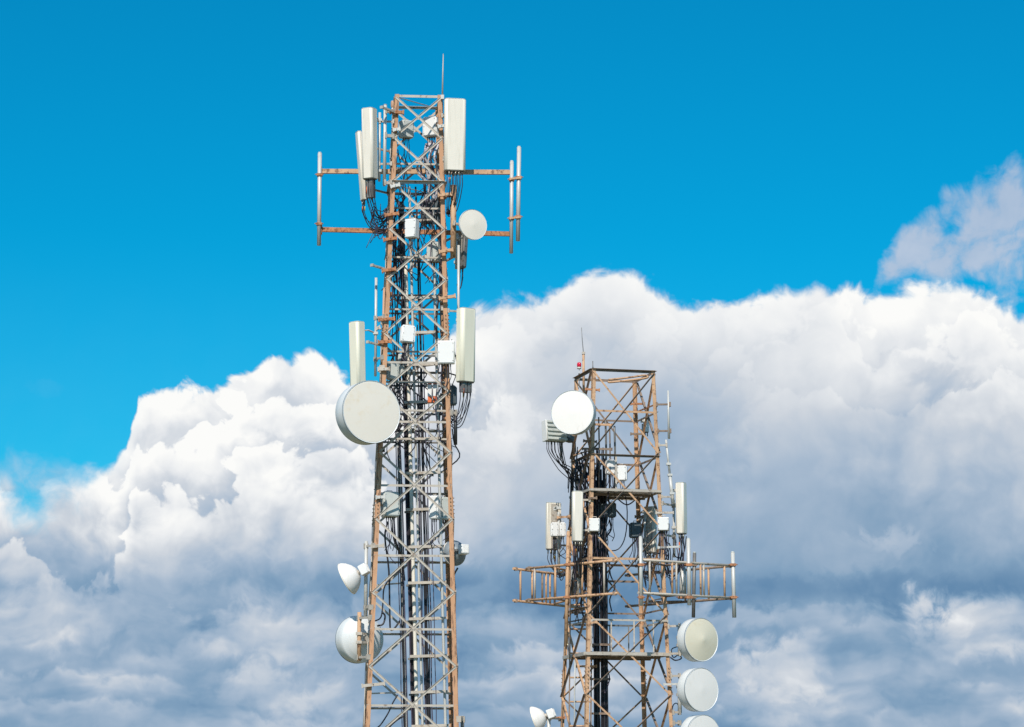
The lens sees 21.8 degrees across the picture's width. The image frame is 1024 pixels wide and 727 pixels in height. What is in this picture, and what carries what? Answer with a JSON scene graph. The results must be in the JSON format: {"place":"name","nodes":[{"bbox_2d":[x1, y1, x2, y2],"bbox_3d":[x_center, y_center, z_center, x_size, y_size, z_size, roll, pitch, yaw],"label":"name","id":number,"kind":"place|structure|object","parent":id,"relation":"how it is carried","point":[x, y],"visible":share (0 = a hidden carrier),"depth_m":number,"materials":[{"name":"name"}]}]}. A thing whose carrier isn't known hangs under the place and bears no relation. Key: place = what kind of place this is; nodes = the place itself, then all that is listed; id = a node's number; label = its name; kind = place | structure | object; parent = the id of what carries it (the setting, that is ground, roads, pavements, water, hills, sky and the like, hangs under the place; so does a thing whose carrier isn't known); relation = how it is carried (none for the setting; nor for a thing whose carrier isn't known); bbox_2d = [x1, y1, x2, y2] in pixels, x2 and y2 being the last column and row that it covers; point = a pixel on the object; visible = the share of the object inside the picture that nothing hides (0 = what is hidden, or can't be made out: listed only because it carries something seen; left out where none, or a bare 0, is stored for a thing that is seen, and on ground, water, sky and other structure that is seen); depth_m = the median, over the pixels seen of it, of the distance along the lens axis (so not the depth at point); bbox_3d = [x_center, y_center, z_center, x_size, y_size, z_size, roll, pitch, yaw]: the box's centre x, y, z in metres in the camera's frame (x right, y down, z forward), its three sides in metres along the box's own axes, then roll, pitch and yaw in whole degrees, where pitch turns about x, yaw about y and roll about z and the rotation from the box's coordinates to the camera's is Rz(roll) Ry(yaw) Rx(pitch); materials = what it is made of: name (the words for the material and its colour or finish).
{"place":"outdoors","nodes":[
{"label":"outdoors","id":0,"kind":"place"},
{"bbox_2d":[0,0,1023,726],"label":"sky","id":1,"kind":"structure","parent":0,"point":[805,217],"materials":[{"name":"blue"}]},
{"bbox_3d":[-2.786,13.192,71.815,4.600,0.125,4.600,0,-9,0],"label":"footing slab","id":2,"kind":"object","parent":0,"visible":0},
{"bbox_2d":[361,94,520,726],"bbox_3d":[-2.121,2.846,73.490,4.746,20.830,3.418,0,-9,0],"label":"lattice tower","id":3,"kind":"structure","parent":2,"relation":"on","point":[449,601],"depth_m":73.38,"materials":[{"name":"metal"}]},
{"bbox_2d":[338,541,374,615],"bbox_3d":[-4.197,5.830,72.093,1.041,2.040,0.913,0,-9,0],"label":"microwave dish","id":4,"kind":"object","parent":3,"relation":"attached to","point":[350,576],"visible":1,"depth_m":71.90,"materials":[{"name":"metal"}]},
{"bbox_2d":[335,612,382,663],"bbox_3d":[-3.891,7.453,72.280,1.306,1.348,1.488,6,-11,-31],"label":"microwave dish","id":5,"kind":"object","parent":3,"relation":"attached to","point":[352,636],"visible":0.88,"depth_m":72.29,"materials":[{"name":"plastic"}]},
{"bbox_2d":[349,278,384,385],"bbox_3d":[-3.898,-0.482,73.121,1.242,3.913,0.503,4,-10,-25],"label":"panel antenna","id":6,"kind":"object","parent":3,"relation":"attached to","point":[357,330],"visible":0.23,"depth_m":72.80,"materials":[{"name":"beige plastic"}]},
{"bbox_2d":[335,380,399,444],"bbox_3d":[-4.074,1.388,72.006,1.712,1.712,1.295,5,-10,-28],"label":"microwave dish","id":7,"kind":"object","parent":3,"relation":"attached to","point":[367,412],"visible":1,"depth_m":71.43,"materials":[{"name":"plastic"}]},
{"bbox_2d":[355,131,389,228],"bbox_3d":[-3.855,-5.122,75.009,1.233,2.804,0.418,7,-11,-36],"label":"panel antenna","id":8,"kind":"object","parent":3,"relation":"attached to","point":[358,134],"visible":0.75,"depth_m":74.77,"materials":[{"name":"beige plastic"}]},
{"bbox_2d":[362,107,393,219],"bbox_3d":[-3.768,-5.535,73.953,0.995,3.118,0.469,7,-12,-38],"label":"panel antenna","id":9,"kind":"object","parent":3,"relation":"attached to","point":[371,162],"visible":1,"depth_m":73.76,"materials":[{"name":"beige plastic"}]},
{"bbox_2d":[379,287,386,381],"bbox_3d":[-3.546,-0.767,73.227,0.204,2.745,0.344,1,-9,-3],"label":"mounting pipe","id":10,"kind":"object","parent":3,"relation":"attached to","point":[382,323],"visible":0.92,"depth_m":73.39,"materials":[{"name":"grey metal"}]},
{"bbox_2d":[376,490,399,563],"bbox_3d":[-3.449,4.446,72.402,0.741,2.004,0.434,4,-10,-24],"label":"radio unit","id":11,"kind":"object","parent":3,"relation":"attached to","point":[393,511],"visible":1,"depth_m":72.40,"materials":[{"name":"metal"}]},
{"bbox_2d":[375,568,400,621],"bbox_3d":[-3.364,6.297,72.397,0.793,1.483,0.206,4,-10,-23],"label":"loop cable","id":12,"kind":"object","parent":3,"relation":"hanging from","point":[383,594],"visible":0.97,"depth_m":72.34,"materials":[{"name":"rubber"}]},
{"bbox_2d":[383,104,395,186],"bbox_3d":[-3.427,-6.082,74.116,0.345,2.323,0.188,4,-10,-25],"label":"mounting pipe","id":13,"kind":"object","parent":3,"relation":"attached to","point":[385,136],"visible":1,"depth_m":74.06,"materials":[{"name":"metal"}]},
{"bbox_2d":[384,521,399,630],"bbox_3d":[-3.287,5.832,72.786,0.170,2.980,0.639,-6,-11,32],"label":"loop cable","id":14,"kind":"object","parent":3,"relation":"hanging from","point":[389,581],"visible":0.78,"depth_m":72.71,"materials":[{"name":"rubber"}]},
{"bbox_2d":[386,360,398,400],"bbox_3d":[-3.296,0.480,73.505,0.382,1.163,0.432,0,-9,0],"label":"radio unit","id":15,"kind":"object","parent":3,"relation":"attached to","point":[392,374],"visible":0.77,"depth_m":73.40,"materials":[{"name":"metal"}]},
{"bbox_2d":[393,242,402,322],"bbox_3d":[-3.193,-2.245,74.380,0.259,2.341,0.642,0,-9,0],"label":"jumper cable","id":16,"kind":"object","parent":3,"relation":"hanging from","point":[397,285],"visible":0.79,"depth_m":74.05,"materials":[{"name":"rubber"}]},
{"bbox_2d":[395,353,405,396],"bbox_3d":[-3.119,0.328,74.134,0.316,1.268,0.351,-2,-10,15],"label":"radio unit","id":17,"kind":"object","parent":3,"relation":"attached to","point":[402,368],"visible":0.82,"depth_m":74.05,"materials":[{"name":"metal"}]},
{"bbox_2d":[398,119,413,162],"bbox_3d":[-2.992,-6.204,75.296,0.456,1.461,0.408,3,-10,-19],"label":"radio unit","id":18,"kind":"object","parent":3,"relation":"attached to","point":[406,134],"visible":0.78,"depth_m":75.23,"materials":[{"name":"metal"}]},
{"bbox_2d":[400,324,415,363],"bbox_3d":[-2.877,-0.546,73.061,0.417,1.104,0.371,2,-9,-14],"label":"radio unit","id":19,"kind":"object","parent":3,"relation":"attached to","point":[407,334],"visible":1,"depth_m":72.97,"materials":[{"name":"metal"}]},
{"bbox_2d":[372,186,451,726],"bbox_3d":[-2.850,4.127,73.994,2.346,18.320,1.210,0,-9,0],"label":"cable ladder","id":20,"kind":"object","parent":3,"relation":"attached to","point":[424,582],"visible":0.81,"depth_m":73.42,"materials":[{"name":"grey metal"}]},
{"bbox_2d":[393,518,404,580],"bbox_3d":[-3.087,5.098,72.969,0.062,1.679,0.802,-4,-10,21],"label":"loop cable","id":21,"kind":"object","parent":20,"relation":"attached to","point":[399,551],"visible":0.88,"depth_m":72.94,"materials":[{"name":"rubber"}]},
{"bbox_2d":[428,494,441,549],"bbox_3d":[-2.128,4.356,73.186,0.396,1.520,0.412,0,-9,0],"label":"radio unit","id":22,"kind":"object","parent":20,"relation":"attached to","point":[434,512],"visible":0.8,"depth_m":73.11,"materials":[{"name":"metal"}]},
{"bbox_2d":[405,217,418,264],"bbox_3d":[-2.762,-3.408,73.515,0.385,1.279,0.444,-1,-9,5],"label":"radio unit","id":23,"kind":"object","parent":3,"relation":"attached to","point":[412,229],"visible":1,"depth_m":73.43,"materials":[{"name":"metal"}]},
{"bbox_2d":[321,226,508,236],"bbox_3d":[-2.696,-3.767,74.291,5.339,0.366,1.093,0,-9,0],"label":"cross arm","id":24,"kind":"object","parent":3,"relation":"attached to","point":[369,230],"visible":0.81,"depth_m":74.65},
{"bbox_2d":[315,152,323,245],"bbox_3d":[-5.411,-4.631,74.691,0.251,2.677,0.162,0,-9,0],"label":"pole antenna","id":25,"kind":"object","parent":24,"relation":"attached to","point":[319,223],"visible":1,"depth_m":74.64,"materials":[{"name":"white metal"}]},
{"bbox_2d":[322,169,509,174],"bbox_3d":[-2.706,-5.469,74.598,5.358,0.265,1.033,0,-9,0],"label":"cross arm","id":26,"kind":"object","parent":3,"relation":"attached to","point":[414,171],"visible":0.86,"depth_m":74.93},
{"bbox_2d":[416,143,429,202],"bbox_3d":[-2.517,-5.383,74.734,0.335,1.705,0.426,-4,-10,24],"label":"wrapped cable","id":27,"kind":"object","parent":3,"relation":"attached to","point":[418,171],"visible":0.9,"depth_m":74.72,"materials":[{"name":"plastic"}]},
{"bbox_2d":[420,143,427,202],"bbox_3d":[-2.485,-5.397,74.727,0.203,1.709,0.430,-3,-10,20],"label":"wrapped cable","id":28,"kind":"object","parent":3,"relation":"attached to","point":[422,174],"visible":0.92,"depth_m":74.74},
{"bbox_2d":[418,176,438,241],"bbox_3d":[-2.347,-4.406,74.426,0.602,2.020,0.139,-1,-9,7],"label":"jumper cable","id":29,"kind":"object","parent":3,"relation":"hanging from","point":[428,210],"visible":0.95,"depth_m":74.37,"materials":[{"name":"rubber"}]},
{"bbox_2d":[428,383,431,402],"bbox_3d":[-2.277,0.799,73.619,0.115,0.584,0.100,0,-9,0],"label":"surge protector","id":30,"kind":"object","parent":3,"relation":"attached to","point":[429,392],"visible":1,"depth_m":73.57,"materials":[{"name":"plastic"}]},
{"bbox_2d":[426,140,433,202],"bbox_3d":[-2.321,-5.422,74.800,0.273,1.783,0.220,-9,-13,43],"label":"wrapped cable","id":31,"kind":"object","parent":3,"relation":"attached to","point":[431,174],"visible":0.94,"depth_m":74.74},
{"bbox_2d":[421,199,439,243],"bbox_3d":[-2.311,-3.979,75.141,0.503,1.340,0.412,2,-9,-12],"label":"radio unit","id":32,"kind":"object","parent":3,"relation":"attached to","point":[437,204],"visible":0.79,"depth_m":75.03,"materials":[{"name":"metal"}]},
{"bbox_2d":[423,115,438,167],"bbox_3d":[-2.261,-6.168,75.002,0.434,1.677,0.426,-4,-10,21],"label":"radio unit","id":33,"kind":"object","parent":3,"relation":"attached to","point":[431,120],"visible":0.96,"depth_m":74.91,"materials":[{"name":"metal"}]},
{"bbox_2d":[421,200,440,270],"bbox_3d":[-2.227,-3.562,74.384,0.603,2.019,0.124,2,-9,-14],"label":"jumper cable","id":34,"kind":"object","parent":3,"relation":"hanging from","point":[436,233],"visible":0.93,"depth_m":74.40,"materials":[{"name":"rubber"}]},
{"bbox_2d":[426,241,440,286],"bbox_3d":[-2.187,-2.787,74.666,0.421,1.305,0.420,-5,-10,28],"label":"radio unit","id":35,"kind":"object","parent":3,"relation":"attached to","point":[434,251],"visible":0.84,"depth_m":74.53,"materials":[{"name":"metal"}]},
{"bbox_2d":[430,144,437,202],"bbox_3d":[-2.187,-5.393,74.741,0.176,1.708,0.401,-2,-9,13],"label":"wrapped cable","id":36,"kind":"object","parent":3,"relation":"attached to","point":[434,147],"visible":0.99,"depth_m":74.72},
{"bbox_2d":[433,383,436,402],"bbox_3d":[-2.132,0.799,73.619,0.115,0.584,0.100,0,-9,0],"label":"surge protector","id":37,"kind":"object","parent":3,"relation":"attached to","point":[434,388],"visible":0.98,"depth_m":73.57,"materials":[{"name":"plastic"}]},
{"bbox_2d":[433,143,439,202],"bbox_3d":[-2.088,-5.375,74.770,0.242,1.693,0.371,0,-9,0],"label":"wrapped cable","id":38,"kind":"object","parent":3,"relation":"attached to","point":[434,158],"visible":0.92,"depth_m":74.71,"materials":[{"name":"plastic"}]},
{"bbox_2d":[435,389,441,441],"bbox_3d":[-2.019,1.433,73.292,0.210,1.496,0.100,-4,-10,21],"label":"jumper cable","id":39,"kind":"object","parent":3,"relation":"hanging from","point":[436,416],"visible":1,"depth_m":73.32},
{"bbox_2d":[441,54,443,99],"bbox_3d":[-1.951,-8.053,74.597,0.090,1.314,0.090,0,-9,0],"label":"lightning rod","id":40,"kind":"object","parent":3,"relation":"attached to","point":[442,96],"visible":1,"depth_m":74.57,"materials":[{"name":"metal"}]},
{"bbox_2d":[438,495,448,543],"bbox_3d":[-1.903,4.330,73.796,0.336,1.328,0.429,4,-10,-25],"label":"radio unit","id":41,"kind":"object","parent":3,"relation":"attached to","point":[444,501],"visible":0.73,"depth_m":73.66,"materials":[{"name":"metal"}]},
{"bbox_2d":[438,339,454,395],"bbox_3d":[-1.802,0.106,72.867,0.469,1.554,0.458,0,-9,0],"label":"radio unit","id":42,"kind":"object","parent":3,"relation":"attached to","point":[446,351],"visible":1,"depth_m":72.74,"materials":[{"name":"metal"}]},
{"bbox_2d":[443,185,456,257],"bbox_3d":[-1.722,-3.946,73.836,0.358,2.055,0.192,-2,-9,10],"label":"mounting pipe","id":43,"kind":"object","parent":3,"relation":"attached to","point":[453,230],"visible":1,"depth_m":73.75,"materials":[{"name":"metal"}]},
{"bbox_2d":[452,209,486,239],"bbox_3d":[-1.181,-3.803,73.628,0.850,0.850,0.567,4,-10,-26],"label":"microwave dish","id":44,"kind":"object","parent":43,"relation":"attached to","point":[472,224],"visible":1,"depth_m":73.39,"materials":[{"name":"metal"}]},
{"bbox_2d":[442,429,459,471],"bbox_3d":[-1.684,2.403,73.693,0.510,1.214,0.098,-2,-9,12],"label":"jumper cable","id":45,"kind":"object","parent":3,"relation":"hanging from","point":[457,450],"visible":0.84,"depth_m":73.62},
{"bbox_2d":[441,98,465,216],"bbox_3d":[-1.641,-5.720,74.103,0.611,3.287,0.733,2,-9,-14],"label":"panel antenna","id":46,"kind":"object","parent":3,"relation":"attached to","point":[453,115],"visible":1,"depth_m":73.88,"materials":[{"name":"beige plastic"}]},
{"bbox_2d":[450,385,456,409],"bbox_3d":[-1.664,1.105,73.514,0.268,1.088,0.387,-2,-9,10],"label":"radio unit","id":47,"kind":"object","parent":3,"relation":"attached to","point":[453,395],"visible":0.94,"depth_m":73.38,"materials":[{"name":"metal"}]},
{"bbox_2d":[450,409,457,444],"bbox_3d":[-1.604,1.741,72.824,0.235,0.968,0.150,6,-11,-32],"label":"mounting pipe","id":48,"kind":"object","parent":3,"relation":"attached to","point":[454,412],"visible":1,"depth_m":72.80,"materials":[{"name":"black metal"}]},
{"bbox_2d":[443,540,468,565],"bbox_3d":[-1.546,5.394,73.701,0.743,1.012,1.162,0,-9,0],"label":"microwave dish","id":49,"kind":"object","parent":3,"relation":"attached to","point":[461,551],"visible":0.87,"depth_m":73.44,"materials":[{"name":"metal"}]},
{"bbox_2d":[446,233,467,288],"bbox_3d":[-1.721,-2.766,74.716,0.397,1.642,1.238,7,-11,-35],"label":"panel antenna","id":50,"kind":"object","parent":3,"relation":"attached to","point":[462,241],"visible":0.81,"depth_m":74.33,"materials":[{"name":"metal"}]},
{"bbox_2d":[456,716,464,726],"bbox_3d":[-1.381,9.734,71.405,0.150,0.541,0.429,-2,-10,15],"label":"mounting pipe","id":51,"kind":"object","parent":3,"relation":"attached to","point":[460,719],"visible":1,"depth_m":71.46,"materials":[{"name":"metal"}]},
{"bbox_2d":[447,245,475,427],"bbox_3d":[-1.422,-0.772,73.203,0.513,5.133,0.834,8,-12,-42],"label":"panel antenna","id":52,"kind":"object","parent":3,"relation":"attached to","point":[465,350],"visible":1,"depth_m":72.84,"materials":[{"name":"beige plastic"}]},
{"bbox_2d":[507,160,515,253],"bbox_3d":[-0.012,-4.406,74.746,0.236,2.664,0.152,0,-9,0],"label":"pole antenna","id":53,"kind":"object","parent":3,"relation":"attached to","point":[511,208],"visible":1,"depth_m":74.70,"materials":[{"name":"white metal"}]},
{"bbox_2d":[514,146,522,240],"bbox_3d":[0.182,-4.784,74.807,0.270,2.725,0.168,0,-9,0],"label":"pole antenna","id":54,"kind":"object","parent":3,"relation":"attached to","point":[518,193],"visible":1,"depth_m":74.77,"materials":[{"name":"white metal"}]},
{"bbox_3d":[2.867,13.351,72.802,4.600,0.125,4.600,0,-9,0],"label":"footing slab","id":55,"kind":"object","parent":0,"visible":0},
{"bbox_2d":[552,368,682,726],"bbox_3d":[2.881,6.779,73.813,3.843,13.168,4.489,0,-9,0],"label":"lattice tower","id":56,"kind":"structure","parent":55,"relation":"on","point":[588,615],"depth_m":73.81,"materials":[{"name":"brown metal"}]},
{"bbox_2d":[530,707,562,726],"bbox_3d":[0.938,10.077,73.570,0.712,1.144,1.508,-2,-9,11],"label":"microwave dish","id":57,"kind":"object","parent":56,"relation":"attached to","point":[540,717],"visible":1,"depth_m":73.08,"materials":[{"name":"metal"}]},
{"bbox_2d":[512,567,583,607],"bbox_3d":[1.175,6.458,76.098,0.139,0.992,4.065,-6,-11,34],"label":"antenna frame","id":58,"kind":"object","parent":56,"relation":"attached to","point":[520,600],"visible":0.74,"depth_m":75.56,"materials":[{"name":"brown metal"}]},
{"bbox_2d":[550,521,559,558],"bbox_3d":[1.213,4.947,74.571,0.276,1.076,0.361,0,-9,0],"label":"radio unit","id":59,"kind":"object","parent":56,"relation":"attached to","point":[554,530],"visible":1,"depth_m":74.48,"materials":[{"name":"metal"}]},
{"bbox_2d":[541,419,574,498],"bbox_3d":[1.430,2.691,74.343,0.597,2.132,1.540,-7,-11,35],"label":"radio unit","id":60,"kind":"object","parent":56,"relation":"attached to","point":[551,432],"visible":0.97,"depth_m":74.06,"materials":[{"name":"metal"}]},
{"bbox_2d":[546,502,569,580],"bbox_3d":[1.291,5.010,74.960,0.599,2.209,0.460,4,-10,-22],"label":"panel antenna","id":61,"kind":"object","parent":56,"relation":"attached to","point":[553,510],"visible":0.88,"depth_m":74.99,"materials":[{"name":"beige plastic"}]},
{"bbox_2d":[559,521,565,558],"bbox_3d":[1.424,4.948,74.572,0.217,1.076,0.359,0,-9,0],"label":"radio unit","id":62,"kind":"object","parent":56,"relation":"attached to","point":[562,529],"visible":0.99,"depth_m":74.49,"materials":[{"name":"metal"}]},
{"bbox_2d":[525,558,618,601],"bbox_3d":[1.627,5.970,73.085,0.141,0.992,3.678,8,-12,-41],"label":"antenna frame","id":63,"kind":"object","parent":56,"relation":"attached to","point":[578,595],"visible":1,"depth_m":72.85,"materials":[{"name":"metal"}]},
{"bbox_2d":[564,530,570,646],"bbox_3d":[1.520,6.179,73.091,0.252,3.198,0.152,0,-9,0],"label":"pole antenna","id":64,"kind":"object","parent":63,"relation":"attached to","point":[567,564],"visible":1,"depth_m":73.05,"materials":[{"name":"grey metal"}]},
{"bbox_2d":[551,390,595,434],"bbox_3d":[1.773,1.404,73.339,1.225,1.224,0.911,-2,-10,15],"label":"microwave dish","id":65,"kind":"object","parent":56,"relation":"attached to","point":[573,412],"visible":1,"depth_m":72.91,"materials":[{"name":"plastic"}]},
{"bbox_2d":[568,566,592,726],"bbox_3d":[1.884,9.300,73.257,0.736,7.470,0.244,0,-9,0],"label":"climbing ladder","id":66,"kind":"object","parent":56,"relation":"attached to","point":[575,677],"visible":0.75,"depth_m":73.43,"materials":[{"name":"brown metal"}]},
{"bbox_2d":[572,491,590,578],"bbox_3d":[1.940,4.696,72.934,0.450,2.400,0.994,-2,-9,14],"label":"panel antenna","id":67,"kind":"object","parent":56,"relation":"attached to","point":[577,518],"visible":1,"depth_m":72.58,"materials":[{"name":"beige plastic"}]},
{"bbox_2d":[581,328,584,392],"bbox_3d":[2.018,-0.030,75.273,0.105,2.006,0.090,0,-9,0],"label":"lightning rod","id":68,"kind":"object","parent":56,"relation":"attached to","point":[583,369],"visible":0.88,"depth_m":75.23,"materials":[{"name":"metal"}]},
{"bbox_2d":[589,516,601,569],"bbox_3d":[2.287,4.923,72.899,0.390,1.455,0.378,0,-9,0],"label":"radio unit","id":69,"kind":"object","parent":56,"relation":"attached to","point":[594,524],"visible":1,"depth_m":72.83,"materials":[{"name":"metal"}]},
{"bbox_2d":[593,462,597,517],"bbox_3d":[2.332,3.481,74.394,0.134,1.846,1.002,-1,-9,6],"label":"jumper cable","id":70,"kind":"object","parent":56,"relation":"hanging from","point":[595,480],"visible":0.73,"depth_m":74.13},
{"bbox_2d":[598,417,599,487],"bbox_3d":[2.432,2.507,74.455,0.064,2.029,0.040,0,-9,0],"label":"conduit","id":71,"kind":"object","parent":56,"relation":"attached to","point":[598,453],"visible":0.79,"depth_m":74.43,"materials":[{"name":"brown metal"}]},
{"bbox_2d":[596,514,602,569],"bbox_3d":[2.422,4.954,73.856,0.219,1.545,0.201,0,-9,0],"label":"jumper cable","id":72,"kind":"object","parent":56,"relation":"hanging from","point":[599,539],"visible":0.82,"depth_m":73.87,"materials":[{"name":"rubber"}]},
{"bbox_2d":[590,450,609,726],"bbox_3d":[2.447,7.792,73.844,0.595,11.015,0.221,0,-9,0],"label":"feeder run","id":73,"kind":"object","parent":56,"relation":"attached to","point":[600,643],"visible":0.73,"depth_m":73.86,"materials":[{"name":"rubber"}]},
{"bbox_2d":[597,503,608,545],"bbox_3d":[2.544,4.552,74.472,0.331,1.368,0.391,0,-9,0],"label":"radio unit","id":74,"kind":"object","parent":56,"relation":"attached to","point":[603,508],"visible":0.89,"depth_m":74.39,"materials":[{"name":"metal"}]},
{"bbox_2d":[605,420,606,487],"bbox_3d":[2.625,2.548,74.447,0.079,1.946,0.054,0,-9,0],"label":"conduit","id":75,"kind":"object","parent":56,"relation":"attached to","point":[605,451],"visible":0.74,"depth_m":74.46,"materials":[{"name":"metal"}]},
{"bbox_2d":[604,496,609,556],"bbox_3d":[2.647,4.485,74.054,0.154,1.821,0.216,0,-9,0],"label":"jumper cable","id":76,"kind":"object","parent":56,"relation":"hanging from","point":[606,525],"visible":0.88,"depth_m":74.09,"materials":[{"name":"rubber"}]},
{"bbox_2d":[609,423,610,487],"bbox_3d":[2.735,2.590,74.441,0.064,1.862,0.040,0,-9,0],"label":"conduit","id":77,"kind":"object","parent":56,"relation":"attached to","point":[609,447],"visible":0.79,"depth_m":74.49,"materials":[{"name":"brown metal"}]},
{"bbox_2d":[607,502,615,540],"bbox_3d":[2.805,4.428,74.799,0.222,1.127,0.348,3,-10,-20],"label":"radio unit","id":78,"kind":"object","parent":56,"relation":"attached to","point":[612,511],"visible":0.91,"depth_m":74.71,"materials":[{"name":"metal"}]},
{"bbox_2d":[613,426,615,487],"bbox_3d":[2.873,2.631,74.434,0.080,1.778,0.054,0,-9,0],"label":"conduit","id":79,"kind":"object","parent":56,"relation":"attached to","point":[614,429],"visible":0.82,"depth_m":74.47,"materials":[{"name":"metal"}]},
{"bbox_2d":[562,619,668,660],"bbox_3d":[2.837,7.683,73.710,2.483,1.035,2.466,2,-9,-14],"label":"work platform","id":80,"kind":"structure","parent":56,"relation":"attached to","point":[644,656],"depth_m":72.86,"materials":[{"name":"metal"}]},
{"bbox_2d":[569,488,661,499],"bbox_3d":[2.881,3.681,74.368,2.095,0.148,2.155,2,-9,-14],"label":"work platform","id":81,"kind":"structure","parent":56,"relation":"attached to","point":[641,493],"depth_m":73.92,"materials":[{"name":"metal"}]},
{"bbox_2d":[605,458,614,492],"bbox_3d":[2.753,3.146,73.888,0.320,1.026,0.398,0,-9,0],"label":"radio unit","id":82,"kind":"object","parent":81,"relation":"on","point":[609,463],"visible":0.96,"depth_m":73.79,"materials":[{"name":"metal"}]},
{"bbox_2d":[615,457,616,488],"bbox_3d":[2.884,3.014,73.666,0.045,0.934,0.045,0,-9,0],"label":"rail post","id":83,"kind":"object","parent":81,"relation":"on","point":[615,472],"visible":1,"depth_m":73.65,"materials":[{"name":"metal"}]},
{"bbox_2d":[617,464,626,496],"bbox_3d":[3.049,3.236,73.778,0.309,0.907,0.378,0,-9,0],"label":"radio unit","id":84,"kind":"object","parent":81,"relation":"on","point":[622,473],"visible":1,"depth_m":73.66,"materials":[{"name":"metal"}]},
{"bbox_2d":[608,496,627,550],"bbox_3d":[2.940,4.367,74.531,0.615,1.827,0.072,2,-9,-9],"label":"loop cable","id":85,"kind":"object","parent":56,"relation":"hanging from","point":[626,527],"visible":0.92,"depth_m":74.50,"materials":[{"name":"rubber"}]},
{"bbox_2d":[629,521,641,567],"bbox_3d":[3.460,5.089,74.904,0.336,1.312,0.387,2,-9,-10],"label":"radio unit","id":86,"kind":"object","parent":56,"relation":"attached to","point":[635,529],"visible":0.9,"depth_m":74.81,"materials":[{"name":"metal"}]},
{"bbox_2d":[641,419,648,435],"bbox_3d":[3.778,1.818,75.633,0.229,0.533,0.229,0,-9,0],"label":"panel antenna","id":87,"kind":"object","parent":56,"relation":"attached to","point":[647,427],"visible":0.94,"depth_m":75.55,"materials":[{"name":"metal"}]},
{"bbox_2d":[638,506,656,580],"bbox_3d":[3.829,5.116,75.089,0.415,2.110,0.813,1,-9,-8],"label":"panel antenna","id":88,"kind":"object","parent":56,"relation":"attached to","point":[650,524],"visible":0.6,"depth_m":74.81,"materials":[{"name":"grey plastic"}]},
{"bbox_2d":[656,515,668,582],"bbox_3d":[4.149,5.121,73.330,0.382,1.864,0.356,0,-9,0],"label":"radio unit","id":89,"kind":"object","parent":56,"relation":"attached to","point":[663,524],"visible":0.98,"depth_m":73.29,"materials":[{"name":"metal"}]},
{"bbox_2d":[656,390,670,438],"bbox_3d":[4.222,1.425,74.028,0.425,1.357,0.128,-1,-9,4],"label":"pole antenna","id":90,"kind":"object","parent":56,"relation":"attached to","point":[668,403],"visible":1,"depth_m":74.02,"materials":[{"name":"white metal"}]},
{"bbox_2d":[658,440,674,503],"bbox_3d":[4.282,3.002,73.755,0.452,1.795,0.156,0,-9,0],"label":"pole antenna","id":91,"kind":"object","parent":56,"relation":"attached to","point":[671,493],"visible":1,"depth_m":73.69,"materials":[{"name":"metal"}]},
{"bbox_2d":[661,482,686,579],"bbox_3d":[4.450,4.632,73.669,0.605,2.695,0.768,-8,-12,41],"label":"panel antenna","id":92,"kind":"object","parent":56,"relation":"attached to","point":[680,506],"visible":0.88,"depth_m":73.70,"materials":[{"name":"beige plastic"}]},
{"bbox_2d":[625,566,730,607],"bbox_3d":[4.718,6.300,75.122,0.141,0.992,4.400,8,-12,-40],"label":"antenna frame","id":93,"kind":"object","parent":56,"relation":"attached to","point":[685,600],"visible":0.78,"depth_m":74.58,"materials":[{"name":"brown metal"}]},
{"bbox_2d":[676,565,685,598],"bbox_3d":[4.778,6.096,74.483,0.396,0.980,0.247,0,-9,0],"label":"pole antenna","id":94,"kind":"object","parent":93,"relation":"attached to","point":[682,584],"visible":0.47,"depth_m":74.42,"materials":[{"name":"grey metal"}]},
{"bbox_2d":[692,552,697,617],"bbox_3d":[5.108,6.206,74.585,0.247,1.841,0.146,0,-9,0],"label":"pole antenna","id":95,"kind":"object","parent":93,"relation":"attached to","point":[693,584],"visible":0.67,"depth_m":74.55,"materials":[{"name":"metal"}]},
{"bbox_2d":[637,558,731,599],"bbox_3d":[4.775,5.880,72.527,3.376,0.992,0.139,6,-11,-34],"label":"antenna frame","id":96,"kind":"object","parent":56,"relation":"attached to","point":[700,564],"visible":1,"depth_m":72.46,"materials":[{"name":"metal"}]},
{"bbox_2d":[637,536,644,605],"bbox_3d":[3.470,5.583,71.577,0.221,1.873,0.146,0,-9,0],"label":"pole antenna","id":97,"kind":"object","parent":96,"relation":"attached to","point":[640,564],"visible":1,"depth_m":71.53,"materials":[{"name":"grey metal"}]},
{"bbox_2d":[684,538,693,604],"bbox_3d":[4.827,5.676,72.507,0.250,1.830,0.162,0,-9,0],"label":"pole antenna","id":98,"kind":"object","parent":96,"relation":"attached to","point":[688,564],"visible":1,"depth_m":72.46,"materials":[{"name":"grey metal"}]},
{"bbox_2d":[729,551,738,617],"bbox_3d":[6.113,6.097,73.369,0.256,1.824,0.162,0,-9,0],"label":"pole antenna","id":99,"kind":"object","parent":96,"relation":"attached to","point":[733,564],"visible":1,"depth_m":73.33,"materials":[{"name":"grey metal"}]},
{"bbox_2d":[667,618,717,661],"bbox_3d":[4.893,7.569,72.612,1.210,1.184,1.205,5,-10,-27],"label":"microwave dish","id":100,"kind":"object","parent":56,"relation":"attached to","point":[697,639],"visible":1,"depth_m":72.10,"materials":[{"name":"plastic"}]},
{"bbox_2d":[670,668,717,714],"bbox_3d":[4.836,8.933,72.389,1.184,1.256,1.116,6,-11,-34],"label":"microwave dish","id":101,"kind":"object","parent":56,"relation":"attached to","point":[697,689],"visible":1,"depth_m":71.92,"materials":[{"name":"plastic"}]},
{"bbox_2d":[672,715,717,726],"bbox_3d":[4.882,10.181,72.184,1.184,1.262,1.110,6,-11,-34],"label":"microwave dish","id":102,"kind":"object","parent":56,"relation":"attached to","point":[700,721],"visible":1,"depth_m":71.81,"materials":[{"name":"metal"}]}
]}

